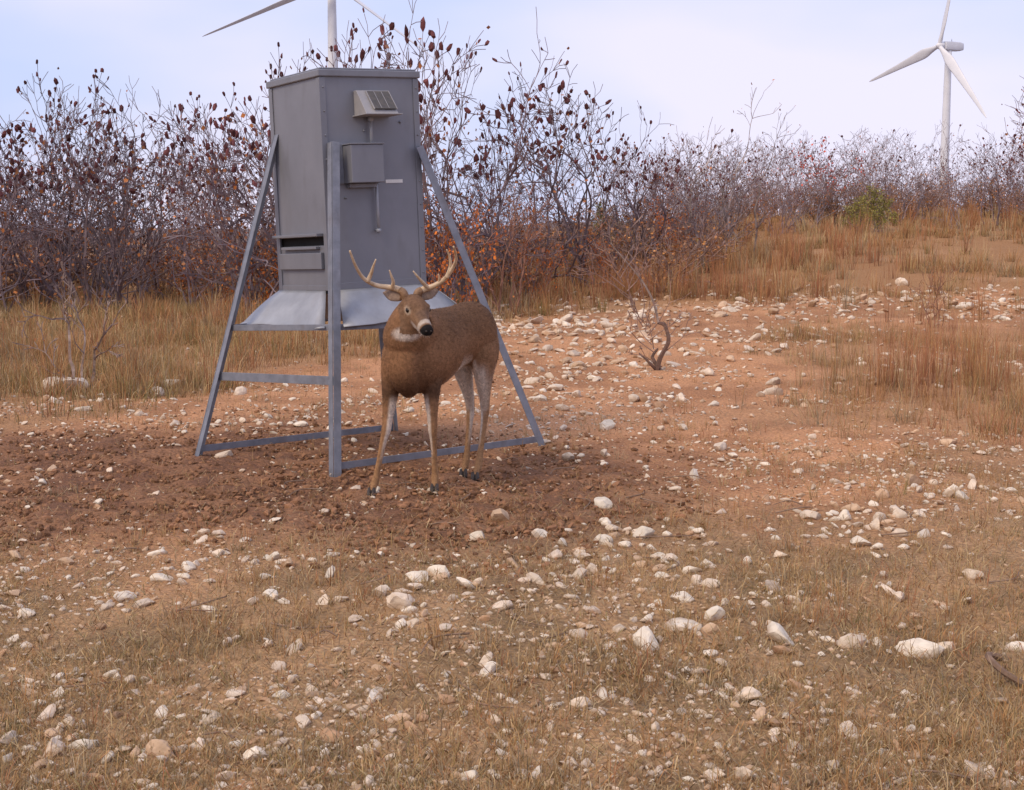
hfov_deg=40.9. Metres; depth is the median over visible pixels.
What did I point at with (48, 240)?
sumac tree
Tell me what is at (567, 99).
sumac tree
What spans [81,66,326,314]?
sumac tree
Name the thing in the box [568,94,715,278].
sumac tree
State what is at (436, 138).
sumac tree
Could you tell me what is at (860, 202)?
juniper bush
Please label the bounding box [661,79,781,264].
bare tree
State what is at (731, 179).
bare tree
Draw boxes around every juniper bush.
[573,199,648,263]
[836,192,880,233]
[849,183,898,231]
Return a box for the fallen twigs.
[36,455,1018,788]
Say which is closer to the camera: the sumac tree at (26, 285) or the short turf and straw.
the short turf and straw
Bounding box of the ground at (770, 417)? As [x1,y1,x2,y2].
[0,215,1023,789]
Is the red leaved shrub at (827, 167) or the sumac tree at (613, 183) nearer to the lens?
the sumac tree at (613, 183)
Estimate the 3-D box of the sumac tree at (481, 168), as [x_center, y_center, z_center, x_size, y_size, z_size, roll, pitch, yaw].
[-0.666,-3.137,20.248,3.402,4.213,1.818,-3,8,-25]
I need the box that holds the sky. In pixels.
[0,0,1023,228]
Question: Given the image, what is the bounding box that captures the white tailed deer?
[349,246,499,495]
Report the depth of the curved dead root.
4.16 m
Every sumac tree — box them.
[0,60,180,307]
[0,74,165,317]
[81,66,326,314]
[151,42,400,299]
[176,9,566,293]
[194,21,489,289]
[312,0,479,296]
[423,43,569,302]
[424,76,627,290]
[459,65,627,287]
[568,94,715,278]
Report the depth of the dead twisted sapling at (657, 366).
12.90 m
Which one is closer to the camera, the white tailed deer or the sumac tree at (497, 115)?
the white tailed deer
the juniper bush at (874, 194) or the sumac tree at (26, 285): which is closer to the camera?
the sumac tree at (26, 285)
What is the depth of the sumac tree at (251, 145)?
19.71 m
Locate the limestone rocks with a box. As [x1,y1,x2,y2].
[0,377,1023,761]
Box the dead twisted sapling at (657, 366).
[571,206,703,369]
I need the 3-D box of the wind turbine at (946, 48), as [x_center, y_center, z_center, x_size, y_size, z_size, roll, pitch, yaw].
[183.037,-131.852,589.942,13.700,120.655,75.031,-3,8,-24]
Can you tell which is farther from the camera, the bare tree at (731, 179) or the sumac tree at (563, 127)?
the bare tree at (731, 179)
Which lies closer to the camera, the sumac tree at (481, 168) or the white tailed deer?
the white tailed deer
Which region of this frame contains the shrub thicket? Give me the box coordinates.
[0,64,1023,313]
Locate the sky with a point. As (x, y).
(687, 63)
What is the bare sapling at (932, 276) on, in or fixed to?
on the ground at (770, 417)
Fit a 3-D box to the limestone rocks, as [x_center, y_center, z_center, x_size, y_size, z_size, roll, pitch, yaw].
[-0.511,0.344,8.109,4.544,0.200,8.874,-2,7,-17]
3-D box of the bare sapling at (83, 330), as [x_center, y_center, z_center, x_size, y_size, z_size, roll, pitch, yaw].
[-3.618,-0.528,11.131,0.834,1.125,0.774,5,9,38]
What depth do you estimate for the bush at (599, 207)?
26.86 m
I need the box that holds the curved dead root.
[984,652,1023,686]
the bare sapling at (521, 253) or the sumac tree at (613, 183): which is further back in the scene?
the sumac tree at (613, 183)
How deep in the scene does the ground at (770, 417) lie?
6.32 m
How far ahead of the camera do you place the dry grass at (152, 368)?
11.67 m
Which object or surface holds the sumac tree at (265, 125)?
on the ground at (770, 417)
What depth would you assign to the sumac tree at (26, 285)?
22.69 m
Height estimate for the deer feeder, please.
2.329 m
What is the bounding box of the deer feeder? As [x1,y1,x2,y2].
[195,67,544,476]
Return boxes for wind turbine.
[202,0,445,67]
[869,0,986,203]
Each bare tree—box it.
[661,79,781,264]
[699,105,799,257]
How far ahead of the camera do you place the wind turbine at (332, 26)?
445.24 m
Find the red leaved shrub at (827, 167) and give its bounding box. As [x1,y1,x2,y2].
[774,136,874,220]
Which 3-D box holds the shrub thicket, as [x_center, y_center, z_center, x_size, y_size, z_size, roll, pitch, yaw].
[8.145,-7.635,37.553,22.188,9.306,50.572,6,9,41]
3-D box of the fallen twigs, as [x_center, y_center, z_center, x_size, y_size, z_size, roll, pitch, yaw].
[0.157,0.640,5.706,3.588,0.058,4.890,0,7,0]
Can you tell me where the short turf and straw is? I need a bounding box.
[0,391,1023,789]
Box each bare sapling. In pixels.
[12,262,127,389]
[476,178,556,313]
[904,262,958,327]
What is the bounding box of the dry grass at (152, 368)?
[0,190,1023,789]

